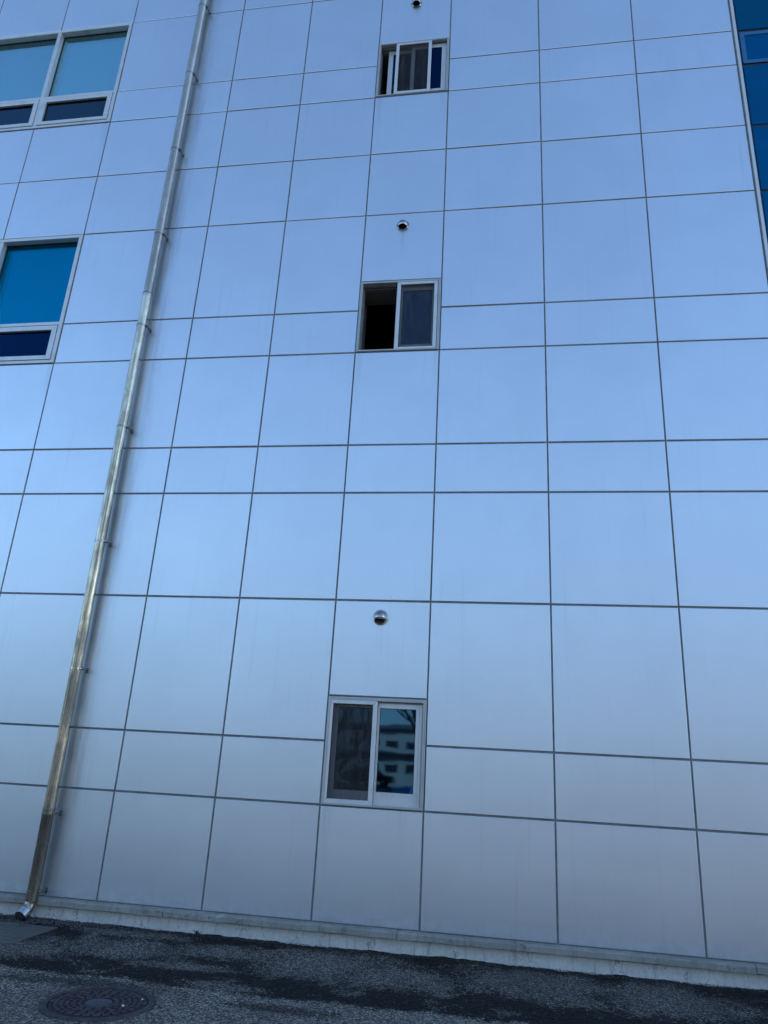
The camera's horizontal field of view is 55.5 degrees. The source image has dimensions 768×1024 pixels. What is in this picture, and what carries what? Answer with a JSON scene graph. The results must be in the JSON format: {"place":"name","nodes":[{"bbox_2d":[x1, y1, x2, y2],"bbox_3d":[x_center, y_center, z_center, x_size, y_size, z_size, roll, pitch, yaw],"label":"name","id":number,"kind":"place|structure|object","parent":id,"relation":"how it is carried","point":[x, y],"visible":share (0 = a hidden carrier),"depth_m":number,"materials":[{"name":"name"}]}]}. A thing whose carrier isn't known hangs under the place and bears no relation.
{"place":"outdoors","nodes":[
{"label":"outdoors","id":0,"kind":"place"},
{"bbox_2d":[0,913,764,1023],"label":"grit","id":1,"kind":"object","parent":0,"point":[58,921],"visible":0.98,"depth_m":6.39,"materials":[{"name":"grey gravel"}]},
{"bbox_2d":[0,915,767,1023],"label":"asphalt ground","id":2,"kind":"structure","parent":0,"point":[396,989],"depth_m":5.21,"materials":[{"name":"grey asphalt"}]},
{"bbox_2d":[0,922,57,943],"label":"drain cover","id":3,"kind":"object","parent":2,"relation":"on","point":[11,933],"visible":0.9,"depth_m":6.18,"materials":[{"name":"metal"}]},
{"bbox_2d":[38,986,155,1021],"bbox_3d":[-1.773,3.060,4.531,0.692,0.040,0.692,0,-20,9],"label":"manhole cover","id":4,"kind":"object","parent":2,"relation":"on","point":[96,1004],"visible":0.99,"depth_m":4.50,"materials":[{"name":"metal"}]},
{"bbox_2d":[0,0,767,989],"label":"office building","id":5,"kind":"structure","parent":2,"relation":"on","point":[486,430],"depth_m":7.66,"materials":[{"name":"paint"}]},
{"bbox_2d":[0,234,83,364],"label":"office window","id":6,"kind":"structure","parent":5,"relation":"in","point":[37,274],"depth_m":9.34,"materials":[{"name":"glass"}]},
{"bbox_2d":[0,22,132,132],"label":"office window","id":7,"kind":"structure","parent":5,"relation":"in","point":[65,78],"depth_m":10.67,"materials":[{"name":"glass"}]},
{"bbox_2d":[15,0,210,921],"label":"drainpipe","id":8,"kind":"object","parent":5,"relation":"attached to","point":[27,908],"visible":0.99,"depth_m":7.87,"materials":[{"name":"silver metal"}]},
{"bbox_2d":[320,696,426,810],"bbox_3d":[-0.079,2.234,6.808,0.940,0.965,0.166,0,-20,9],"label":"sliding window","id":9,"kind":"structure","parent":5,"relation":"in","point":[374,753],"depth_m":6.79,"materials":[{"name":"metal"}]},
{"bbox_2d":[373,610,387,624],"bbox_3d":[-0.041,1.022,7.124,0.153,0.153,0.075,0,-20,9],"label":"vent hood","id":10,"kind":"object","parent":5,"relation":"attached to","point":[380,617],"visible":1,"depth_m":7.13,"materials":[{"name":"silver metal"}]},
{"bbox_2d":[356,278,441,352],"bbox_3d":[0.180,-2.218,8.370,0.940,0.939,0.166,0,-20,9],"label":"sliding window","id":11,"kind":"structure","parent":5,"relation":"in","point":[418,302],"depth_m":8.33,"materials":[{"name":"metal"}]},
{"bbox_2d":[397,220,408,230],"bbox_3d":[0.220,-3.428,8.685,0.153,0.153,0.075,0,-20,9],"label":"vent hood","id":12,"kind":"object","parent":5,"relation":"attached to","point":[402,225],"visible":1,"depth_m":8.69,"materials":[{"name":"silver metal"}]},
{"bbox_2d":[375,37,449,97],"bbox_3d":[0.388,-5.802,9.627,0.940,0.937,0.166,0,-20,9],"label":"sliding window","id":13,"kind":"structure","parent":5,"relation":"in","point":[419,66],"depth_m":9.62,"materials":[{"name":"metal"}]},
{"bbox_2d":[411,0,421,7],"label":"vent hood","id":14,"kind":"object","parent":5,"relation":"attached to","point":[416,3],"visible":1,"depth_m":9.93,"materials":[{"name":"silver metal"}]}
]}

